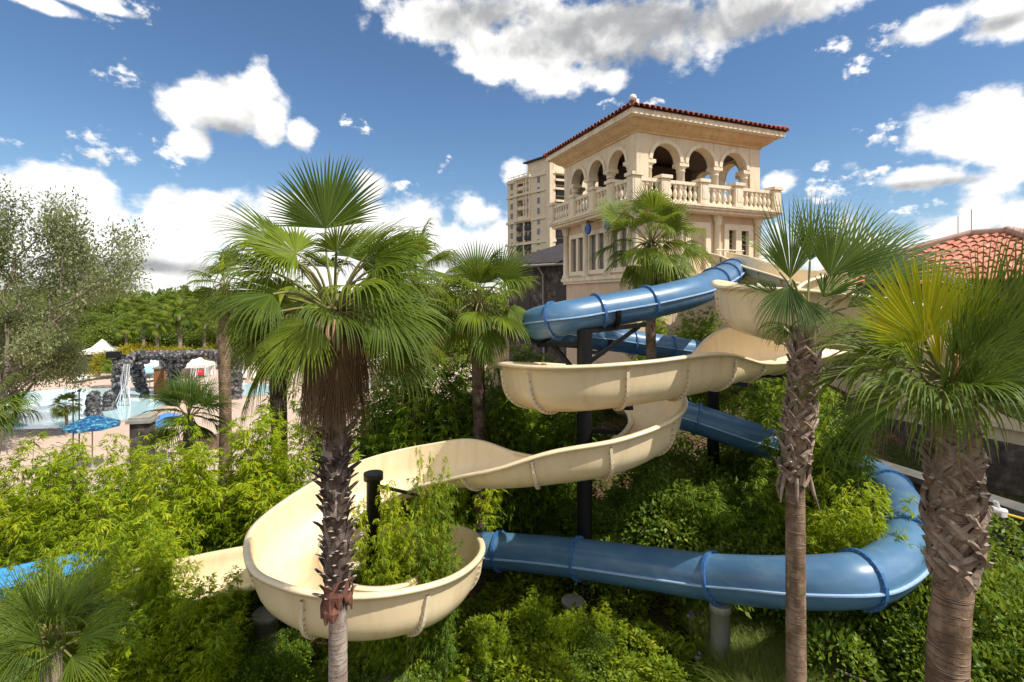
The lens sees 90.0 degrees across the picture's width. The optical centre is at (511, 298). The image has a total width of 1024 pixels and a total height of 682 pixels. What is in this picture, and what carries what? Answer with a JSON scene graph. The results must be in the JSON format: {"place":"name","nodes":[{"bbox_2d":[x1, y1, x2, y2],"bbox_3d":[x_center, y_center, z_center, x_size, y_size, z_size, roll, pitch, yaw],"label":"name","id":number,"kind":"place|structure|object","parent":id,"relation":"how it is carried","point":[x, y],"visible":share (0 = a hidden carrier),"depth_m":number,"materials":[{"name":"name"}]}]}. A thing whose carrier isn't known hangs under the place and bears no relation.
{"place":"outdoors","nodes":[
{"label":"outdoors","id":0,"kind":"place"},
{"bbox_2d":[0,316,1023,681],"bbox_3d":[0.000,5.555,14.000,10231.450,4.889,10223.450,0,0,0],"label":"ground","id":1,"kind":"structure","parent":0,"point":[896,446],"depth_m":15.83,"materials":[{"name":"soil"}]},
{"bbox_2d":[0,370,44,440],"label":"young palm","id":2,"kind":"object","parent":1,"relation":"on","point":[6,419],"visible":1,"depth_m":14.00,"materials":[{"name":"green plant"}]},
{"bbox_2d":[0,480,79,567],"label":"bamboo","id":3,"kind":"object","parent":1,"relation":"on","point":[18,528],"visible":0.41,"depth_m":13.12,"materials":[{"name":"green plant"}]},
{"bbox_2d":[0,427,81,567],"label":"bamboo","id":4,"kind":"object","parent":1,"relation":"on","point":[29,472],"visible":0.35,"depth_m":14.27,"materials":[{"name":"green plant"}]},
{"bbox_2d":[0,268,96,396],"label":"oak tree","id":5,"kind":"object","parent":1,"relation":"on","point":[34,343],"visible":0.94,"depth_m":27.48,"materials":[{"name":"green plant"}]},
{"bbox_2d":[4,432,98,559],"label":"bamboo","id":6,"kind":"object","parent":1,"relation":"on","point":[43,511],"visible":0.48,"depth_m":13.76,"materials":[{"name":"green plant"}]},
{"bbox_2d":[26,494,99,589],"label":"bamboo","id":7,"kind":"object","parent":1,"relation":"on","point":[72,523],"visible":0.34,"depth_m":13.08,"materials":[{"name":"green plant"}]},
{"bbox_2d":[0,543,154,681],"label":"young palm","id":8,"kind":"object","parent":1,"relation":"on","point":[47,662],"visible":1,"depth_m":5.71,"materials":[{"name":"green plant"}]},
{"bbox_2d":[0,173,156,452],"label":"oak tree","id":9,"kind":"object","parent":1,"relation":"on","point":[68,275],"visible":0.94,"depth_m":28.47,"materials":[{"name":"green plant"}]},
{"bbox_2d":[29,590,151,681],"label":"bamboo","id":10,"kind":"object","parent":1,"relation":"on","point":[132,619],"visible":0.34,"depth_m":7.47,"materials":[{"name":"green plant"}]},
{"bbox_2d":[49,432,144,548],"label":"bamboo","id":11,"kind":"object","parent":1,"relation":"on","point":[128,466],"visible":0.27,"depth_m":14.35,"materials":[{"name":"green plant"}]},
{"bbox_2d":[79,309,148,348],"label":"broadleaf tree","id":12,"kind":"object","parent":1,"relation":"on","point":[104,331],"visible":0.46,"depth_m":64.56,"materials":[{"name":"green plant"}]},
{"bbox_2d":[63,627,185,681],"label":"bamboo","id":13,"kind":"object","parent":1,"relation":"on","point":[170,654],"visible":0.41,"depth_m":7.17,"materials":[{"name":"green plant"}]},
{"bbox_2d":[89,432,172,560],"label":"bamboo","id":14,"kind":"object","parent":1,"relation":"on","point":[113,460],"visible":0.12,"depth_m":13.42,"materials":[{"name":"green plant"}]},
{"bbox_2d":[73,534,192,676],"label":"bamboo","id":15,"kind":"object","parent":1,"relation":"on","point":[109,562],"visible":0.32,"depth_m":8.31,"materials":[{"name":"green plant"}]},
{"bbox_2d":[68,461,204,618],"bbox_3d":[-7.116,5.141,10.003,1.879,3.733,1.968,0,0,9],"label":"bamboo","id":16,"kind":"object","parent":1,"relation":"on","point":[96,525],"visible":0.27,"depth_m":9.91,"materials":[{"name":"green plant"}]},
{"bbox_2d":[125,413,159,509],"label":"stone pier","id":17,"kind":"structure","parent":1,"relation":"on","point":[141,424],"depth_m":17.23,"materials":[{"name":"stone"}]},
{"bbox_2d":[76,593,210,681],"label":"bamboo","id":18,"kind":"object","parent":1,"relation":"on","point":[181,655],"visible":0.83,"depth_m":7.78,"materials":[{"name":"green plant"}]},
{"bbox_2d":[98,438,211,570],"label":"bamboo","id":19,"kind":"object","parent":1,"relation":"on","point":[126,496],"visible":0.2,"depth_m":11.45,"materials":[{"name":"green plant"}]},
{"bbox_2d":[107,505,206,678],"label":"bamboo","id":20,"kind":"object","parent":1,"relation":"on","point":[151,582],"visible":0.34,"depth_m":8.73,"materials":[{"name":"green plant"}]},
{"bbox_2d":[117,558,219,673],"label":"bamboo","id":21,"kind":"object","parent":1,"relation":"on","point":[197,591],"visible":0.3,"depth_m":8.45,"materials":[{"name":"green plant"}]},
{"bbox_2d":[119,432,226,559],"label":"bamboo","id":22,"kind":"object","parent":1,"relation":"on","point":[217,455],"visible":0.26,"depth_m":11.26,"materials":[{"name":"green plant"}]},
{"bbox_2d":[110,348,243,405],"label":"rock arch","id":23,"kind":"object","parent":1,"relation":"on","point":[128,365],"visible":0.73,"depth_m":40.20,"materials":[{"name":"stone"}]},
{"bbox_2d":[133,604,236,681],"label":"bamboo","id":24,"kind":"object","parent":1,"relation":"on","point":[210,643],"visible":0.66,"depth_m":7.94,"materials":[{"name":"green plant"}]},
{"bbox_2d":[136,367,241,468],"bbox_3d":[-9.871,4.752,15.564,2.669,5.276,2.803,0,0,38],"label":"young palm","id":25,"kind":"object","parent":1,"relation":"on","point":[182,389],"visible":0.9,"depth_m":15.28,"materials":[{"name":"green plant"}]},
{"bbox_2d":[151,415,255,555],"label":"bamboo","id":26,"kind":"object","parent":1,"relation":"on","point":[196,464],"visible":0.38,"depth_m":11.18,"materials":[{"name":"green plant"}]},
{"bbox_2d":[154,565,252,654],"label":"bamboo","id":27,"kind":"object","parent":1,"relation":"on","point":[224,605],"visible":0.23,"depth_m":9.12,"materials":[{"name":"green plant"}]},
{"bbox_2d":[173,601,253,681],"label":"bamboo","id":28,"kind":"object","parent":1,"relation":"on","point":[231,660],"visible":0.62,"depth_m":8.16,"materials":[{"name":"green plant"}]},
{"bbox_2d":[182,460,249,597],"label":"bamboo","id":29,"kind":"object","parent":1,"relation":"on","point":[220,520],"visible":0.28,"depth_m":11.32,"materials":[{"name":"green plant"}]},
{"bbox_2d":[181,243,260,497],"bbox_3d":[-9.853,2.904,17.570,2.696,9.781,2.571,0,0,-22],"label":"fan palm","id":30,"kind":"object","parent":1,"relation":"on","point":[223,374],"visible":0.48,"depth_m":17.33,"materials":[{"name":"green plant"}]},
{"bbox_2d":[0,362,486,501],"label":"pool deck","id":31,"kind":"structure","parent":1,"relation":"on","point":[56,438],"depth_m":30.18,"materials":[{"name":"concrete"}]},
{"bbox_2d":[62,413,120,470],"bbox_3d":[-19.674,6.654,24.000,2.104,2.652,2.104,0,0,13],"label":"patio umbrella","id":32,"kind":"object","parent":31,"relation":"on","point":[91,423],"visible":0.88,"depth_m":23.53,"materials":[{"name":"fabric"}]},
{"bbox_2d":[7,387,208,431],"bbox_3d":[-31.680,7.982,40.529,13.912,0.001,20.343,0,0,-43],"label":"pool coping","id":33,"kind":"object","parent":31,"relation":"on","point":[161,407],"visible":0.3,"depth_m":31.56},
{"bbox_2d":[5,388,190,429],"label":"splash pool","id":34,"kind":"structure","parent":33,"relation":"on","point":[123,411],"depth_m":37.63,"materials":[{"name":"teal liquid"}]},
{"bbox_2d":[195,392,294,543],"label":"bamboo","id":35,"kind":"object","parent":1,"relation":"on","point":[250,463],"visible":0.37,"depth_m":11.92,"materials":[{"name":"green plant"}]},
{"bbox_2d":[0,279,508,317],"bbox_3d":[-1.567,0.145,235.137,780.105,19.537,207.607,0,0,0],"label":"wood","id":36,"kind":"object","parent":1,"relation":"on","point":[147,295],"visible":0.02,"depth_m":176.85,"materials":[{"name":"green plant"}]},
{"bbox_2d":[252,606,278,659],"bbox_3d":[-4.750,6.532,9.900,0.500,0.964,0.500,0,0,0],"label":"concrete footing","id":37,"kind":"object","parent":1,"relation":"on","point":[265,621],"visible":0.48,"depth_m":9.73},
{"bbox_2d":[222,468,309,602],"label":"bamboo","id":38,"kind":"object","parent":1,"relation":"on","point":[246,492],"visible":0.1,"depth_m":10.94,"materials":[{"name":"green plant"}]},
{"bbox_2d":[215,403,318,535],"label":"bamboo","id":39,"kind":"object","parent":1,"relation":"on","point":[296,463],"visible":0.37,"depth_m":11.64,"materials":[{"name":"green plant"}]},
{"bbox_2d":[220,275,318,483],"bbox_3d":[-6.168,3.135,13.560,3.154,7.642,2.990,0,0,40],"label":"fan palm","id":40,"kind":"object","parent":1,"relation":"on","point":[278,400],"visible":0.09,"depth_m":13.30,"materials":[{"name":"green plant"}]},
{"bbox_2d":[225,632,315,681],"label":"shrub","id":41,"kind":"object","parent":1,"relation":"on","point":[286,659],"visible":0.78,"depth_m":8.74,"materials":[{"name":"green plant"}]},
{"bbox_2d":[187,152,458,681],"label":"fan palm","id":42,"kind":"object","parent":1,"relation":"on","point":[336,355],"visible":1,"depth_m":5.71,"materials":[{"name":"green plant"}]},
{"bbox_2d":[281,382,388,525],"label":"bamboo","id":43,"kind":"object","parent":1,"relation":"on","point":[362,442],"visible":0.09,"depth_m":13.19,"materials":[{"name":"green plant"}]},
{"bbox_2d":[349,485,404,679],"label":"bamboo","id":44,"kind":"object","parent":1,"relation":"on","point":[368,650],"visible":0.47,"depth_m":8.69,"materials":[{"name":"green plant"}]},
{"bbox_2d":[360,532,402,681],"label":"bamboo","id":45,"kind":"object","parent":1,"relation":"on","point":[388,662],"visible":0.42,"depth_m":8.53,"materials":[{"name":"green plant"}]},
{"bbox_2d":[349,346,432,458],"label":"bamboo","id":46,"kind":"object","parent":1,"relation":"on","point":[388,399],"visible":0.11,"depth_m":13.40,"materials":[{"name":"green plant"}]},
{"bbox_2d":[359,480,423,663],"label":"bamboo","id":47,"kind":"object","parent":1,"relation":"on","point":[387,527],"visible":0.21,"depth_m":8.85,"materials":[{"name":"green plant"}]},
{"bbox_2d":[363,470,428,676],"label":"steel column","id":48,"kind":"structure","parent":1,"relation":"on","point":[372,479],"depth_m":8.95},
{"bbox_2d":[357,382,443,520],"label":"bamboo","id":49,"kind":"object","parent":1,"relation":"on","point":[404,410],"visible":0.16,"depth_m":12.88,"materials":[{"name":"green plant"}]},
{"bbox_2d":[383,519,441,677],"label":"bamboo","id":50,"kind":"object","parent":1,"relation":"on","point":[409,640],"visible":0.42,"depth_m":8.64,"materials":[{"name":"green plant"}]},
{"bbox_2d":[351,214,482,439],"bbox_3d":[-2.325,2.333,13.355,3.568,9.192,3.543,0,0,0],"label":"fan palm","id":51,"kind":"object","parent":1,"relation":"on","point":[444,255],"visible":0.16,"depth_m":13.04,"materials":[{"name":"green plant"}]},
{"bbox_2d":[413,443,451,678],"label":"bamboo","id":52,"kind":"object","parent":1,"relation":"on","point":[429,487],"visible":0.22,"depth_m":9.34,"materials":[{"name":"green plant"}]},
{"bbox_2d":[378,345,488,516],"bbox_3d":[-2.157,3.975,14.531,3.056,5.805,3.743,0,0,-1],"label":"bamboo","id":53,"kind":"object","parent":1,"relation":"on","point":[396,401],"visible":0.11,"depth_m":13.37,"materials":[{"name":"green plant"}]},
{"bbox_2d":[405,473,462,681],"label":"bamboo","id":54,"kind":"object","parent":1,"relation":"on","point":[438,495],"visible":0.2,"depth_m":9.06,"materials":[{"name":"green plant"}]},
{"bbox_2d":[371,397,499,528],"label":"bamboo","id":55,"kind":"object","parent":1,"relation":"on","point":[466,506],"visible":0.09,"depth_m":13.00,"materials":[{"name":"green plant"}]},
{"bbox_2d":[408,506,467,681],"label":"bamboo","id":56,"kind":"object","parent":1,"relation":"on","point":[438,651],"visible":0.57,"depth_m":8.70,"materials":[{"name":"green plant"}]},
{"bbox_2d":[397,340,519,520],"bbox_3d":[-1.505,3.966,13.646,3.515,5.908,3.067,0,0,-21],"label":"bamboo","id":57,"kind":"object","parent":1,"relation":"on","point":[458,381],"visible":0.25,"depth_m":13.18,"materials":[{"name":"green plant"}]},
{"bbox_2d":[67,571,854,681],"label":"ground cover","id":58,"kind":"object","parent":1,"relation":"on","point":[519,578],"visible":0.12,"depth_m":10.95,"materials":[{"name":"green plant"}]},
{"bbox_2d":[0,257,928,612],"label":"blue tube slide","id":59,"kind":"object","parent":1,"relation":"on","point":[880,573],"visible":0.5,"depth_m":10.53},
{"bbox_2d":[431,392,515,531],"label":"bamboo","id":60,"kind":"object","parent":1,"relation":"on","point":[471,431],"visible":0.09,"depth_m":13.27,"materials":[{"name":"green plant"}]},
{"bbox_2d":[444,426,507,575],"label":"bamboo","id":61,"kind":"object","parent":1,"relation":"on","point":[485,506],"visible":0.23,"depth_m":12.27,"materials":[{"name":"green plant"}]},
{"bbox_2d":[420,238,541,584],"bbox_3d":[-0.802,2.742,12.658,3.147,8.534,3.192,0,0,0],"label":"fan palm","id":62,"kind":"object","parent":1,"relation":"on","point":[480,334],"visible":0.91,"depth_m":12.22,"materials":[{"name":"green plant"}]},
{"bbox_2d":[472,618,508,681],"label":"bamboo","id":63,"kind":"object","parent":1,"relation":"on","point":[482,648],"visible":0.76,"depth_m":9.00,"materials":[{"name":"green plant"}]},
{"bbox_2d":[458,607,551,681],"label":"shrub","id":64,"kind":"object","parent":1,"relation":"on","point":[465,631],"visible":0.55,"depth_m":9.58,"materials":[{"name":"green plant"}]},
{"bbox_2d":[468,385,571,533],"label":"bamboo","id":65,"kind":"object","parent":1,"relation":"on","point":[524,506],"visible":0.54,"depth_m":13.69,"materials":[{"name":"green plant"}]},
{"bbox_2d":[485,344,565,519],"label":"bamboo","id":66,"kind":"object","parent":1,"relation":"on","point":[520,358],"visible":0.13,"depth_m":15.02,"materials":[{"name":"green plant"}]},
{"bbox_2d":[514,586,553,644],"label":"bamboo","id":67,"kind":"object","parent":1,"relation":"on","point":[532,605],"visible":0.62,"depth_m":9.81,"materials":[{"name":"green plant"}]},
{"bbox_2d":[81,252,988,640],"bbox_3d":[2.476,2.045,10.954,20.218,7.806,10.059,0,0,-32],"label":"yellow water slide","id":68,"kind":"object","parent":1,"relation":"on","point":[275,558],"visible":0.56,"depth_m":9.24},
{"bbox_2d":[509,243,565,363],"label":"stone lodge","id":69,"kind":"structure","parent":1,"relation":"on","point":[547,266],"depth_m":31.88,"materials":[{"name":"stone"}]},
{"bbox_2d":[490,637,584,681],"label":"shrub","id":70,"kind":"object","parent":1,"relation":"on","point":[548,661],"visible":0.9,"depth_m":8.73,"materials":[{"name":"green plant"}]},
{"bbox_2d":[485,367,599,533],"bbox_3d":[0.875,4.351,14.969,3.481,5.008,2.842,0,0,10],"label":"bamboo","id":71,"kind":"object","parent":1,"relation":"on","point":[569,429],"visible":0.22,"depth_m":14.23,"materials":[{"name":"green plant"}]},
{"bbox_2d":[506,156,597,303],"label":"hotel tower","id":72,"kind":"structure","parent":1,"relation":"on","point":[536,189],"depth_m":155.63,"materials":[{"name":"beige paint"}]},
{"bbox_2d":[508,593,595,671],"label":"shrub","id":73,"kind":"object","parent":1,"relation":"on","point":[554,617],"visible":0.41,"depth_m":9.92,"materials":[{"name":"green plant"}]},
{"bbox_2d":[550,603,587,655],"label":"bamboo","id":74,"kind":"object","parent":1,"relation":"on","point":[571,628],"visible":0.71,"depth_m":9.47,"materials":[{"name":"green plant"}]},
{"bbox_2d":[519,310,646,603],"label":"steel column","id":75,"kind":"structure","parent":1,"relation":"on","point":[585,352],"depth_m":11.59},
{"bbox_2d":[552,610,641,681],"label":"shrub","id":76,"kind":"object","parent":1,"relation":"on","point":[599,638],"visible":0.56,"depth_m":9.38,"materials":[{"name":"green plant"}]},
{"bbox_2d":[562,513,672,611],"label":"shrub","id":77,"kind":"object","parent":1,"relation":"on","point":[595,531],"visible":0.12,"depth_m":11.40,"materials":[{"name":"green plant"}]},
{"bbox_2d":[585,619,693,681],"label":"shrub","id":78,"kind":"object","parent":1,"relation":"on","point":[624,659],"visible":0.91,"depth_m":9.12,"materials":[{"name":"green plant"}]},
{"bbox_2d":[561,485,727,595],"bbox_3d":[3.496,6.030,12.327,3.490,1.779,4.925,0,0,-51],"label":"shrub","id":79,"kind":"object","parent":1,"relation":"on","point":[615,490],"visible":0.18,"depth_m":13.24,"materials":[{"name":"green plant"}]},
{"bbox_2d":[587,182,714,477],"bbox_3d":[4.045,1.662,15.148,3.350,10.354,3.319,0,0,-42],"label":"fan palm","id":80,"kind":"object","parent":1,"relation":"on","point":[652,267],"visible":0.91,"depth_m":14.79,"materials":[{"name":"green plant"}]},
{"bbox_2d":[543,94,788,399],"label":"slide tower","id":81,"kind":"structure","parent":1,"relation":"on","point":[623,152],"depth_m":22.00,"materials":[{"name":"beige paint"}]},
{"bbox_2d":[620,478,751,548],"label":"shrub","id":82,"kind":"object","parent":1,"relation":"on","point":[629,493],"visible":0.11,"depth_m":12.56,"materials":[{"name":"green plant"}]},
{"bbox_2d":[611,435,761,537],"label":"shrub","id":83,"kind":"object","parent":1,"relation":"on","point":[670,460],"visible":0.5,"depth_m":13.71,"materials":[{"name":"green plant"}]},
{"bbox_2d":[612,466,778,618],"bbox_3d":[4.595,5.663,12.594,6.286,2.688,4.455,0,0,-44],"label":"shrub","id":84,"kind":"object","parent":1,"relation":"on","point":[741,476],"visible":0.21,"depth_m":11.81,"materials":[{"name":"green plant"}]},
{"bbox_2d":[679,483,745,604],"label":"bamboo","id":85,"kind":"object","parent":1,"relation":"on","point":[696,511],"visible":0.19,"depth_m":11.35,"materials":[{"name":"green plant"}]},
{"bbox_2d":[709,602,731,674],"bbox_3d":[3.789,6.282,9.315,0.380,1.497,0.380,0,0,0],"label":"concrete post","id":86,"kind":"object","parent":1,"relation":"on","point":[719,624],"visible":0.59,"depth_m":9.17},
{"bbox_2d":[698,474,784,610],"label":"bamboo","id":87,"kind":"object","parent":1,"relation":"on","point":[725,522],"visible":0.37,"depth_m":10.93,"materials":[{"name":"green plant"}]},
{"bbox_2d":[712,386,782,507],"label":"bamboo","id":88,"kind":"object","parent":1,"relation":"on","point":[758,418],"visible":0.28,"depth_m":14.35,"materials":[{"name":"green plant"}]},
{"bbox_2d":[637,511,876,645],"bbox_3d":[5.482,5.788,10.508,5.730,2.338,3.500,0,0,13],"label":"shrub","id":89,"kind":"object","parent":1,"relation":"on","point":[758,549],"visible":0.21,"depth_m":10.53,"materials":[{"name":"green plant"}]},
{"bbox_2d":[737,458,825,618],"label":"bamboo","id":90,"kind":"object","parent":1,"relation":"on","point":[757,483],"visible":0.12,"depth_m":10.71,"materials":[{"name":"green plant"}]},
{"bbox_2d":[753,387,873,527],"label":"bamboo","id":91,"kind":"object","parent":1,"relation":"on","point":[770,424],"visible":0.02,"depth_m":11.93,"materials":[{"name":"green plant"}]},
{"bbox_2d":[755,376,872,521],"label":"bamboo","id":92,"kind":"object","parent":1,"relation":"on","point":[766,443],"visible":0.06,"depth_m":11.46,"materials":[{"name":"green plant"}]},
{"bbox_2d":[774,378,887,547],"bbox_3d":[6.844,4.309,11.037,2.131,5.221,2.442,0,0,5],"label":"bamboo","id":93,"kind":"object","parent":1,"relation":"on","point":[839,473],"visible":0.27,"depth_m":10.59,"materials":[{"name":"green plant"}]},
{"bbox_2d":[806,472,864,655],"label":"bamboo","id":94,"kind":"object","parent":1,"relation":"on","point":[820,522],"visible":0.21,"depth_m":9.70,"materials":[{"name":"green plant"}]},
{"bbox_2d":[809,479,896,671],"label":"bamboo","id":95,"kind":"object","parent":1,"relation":"on","point":[867,519],"visible":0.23,"depth_m":9.13,"materials":[{"name":"green plant"}]},
{"bbox_2d":[725,191,986,681],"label":"sabal palm","id":96,"kind":"object","parent":1,"relation":"on","point":[797,442],"visible":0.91,"depth_m":6.90,"materials":[{"name":"green plant"}]},
{"bbox_2d":[826,480,919,680],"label":"bamboo","id":97,"kind":"object","parent":1,"relation":"on","point":[865,543],"visible":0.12,"depth_m":9.17,"materials":[{"name":"green plant"}]},
{"bbox_2d":[783,228,1023,681],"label":"sabal palm","id":98,"kind":"object","parent":1,"relation":"on","point":[955,512],"visible":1,"depth_m":3.74,"materials":[{"name":"green plant"}]},
{"bbox_2d":[785,598,1023,681],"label":"shrub","id":99,"kind":"object","parent":1,"relation":"on","point":[867,652],"visible":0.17,"depth_m":7.87,"materials":[{"name":"green plant"}]},
{"bbox_2d":[819,209,1023,495],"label":"tiled villa","id":100,"kind":"object","parent":1,"relation":"on","point":[1005,472],"visible":0.23,"depth_m":15.80,"materials":[{"name":"tile"}]},
{"bbox_2d":[842,573,1023,681],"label":"shrub","id":101,"kind":"object","parent":1,"relation":"on","point":[862,628],"visible":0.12,"depth_m":8.08,"materials":[{"name":"green plant"}]},
{"bbox_2d":[851,458,1023,559],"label":"retaining wall","id":102,"kind":"structure","parent":1,"relation":"on","point":[915,477],"depth_m":11.22,"materials":[{"name":"stone"}]},
{"bbox_2d":[869,560,1023,681],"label":"shrub","id":103,"kind":"object","parent":1,"relation":"on","point":[975,653],"visible":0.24,"depth_m":7.45,"materials":[{"name":"green plant"}]},
{"bbox_2d":[875,613,1017,681],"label":"shrub","id":104,"kind":"object","parent":1,"relation":"on","point":[902,637],"visible":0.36,"depth_m":7.83,"materials":[{"name":"green plant"}]},
{"bbox_2d":[875,513,1023,681],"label":"shrub","id":105,"kind":"object","parent":1,"relation":"on","point":[1006,604],"visible":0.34,"depth_m":7.98,"materials":[{"name":"green plant"}]},
{"bbox_2d":[891,621,1023,681],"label":"shrub","id":106,"kind":"object","parent":1,"relation":"on","point":[976,678],"visible":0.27,"depth_m":7.22,"materials":[{"name":"green plant"}]},
{"bbox_2d":[0,0,1023,296],"label":"sky","id":107,"kind":"structure","parent":0,"point":[158,112],"materials":[{"name":"blue"}]},
{"bbox_2d":[663,570,1021,681],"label":"long grass","id":108,"kind":"structure","parent":0,"point":[745,640],"depth_m":9.08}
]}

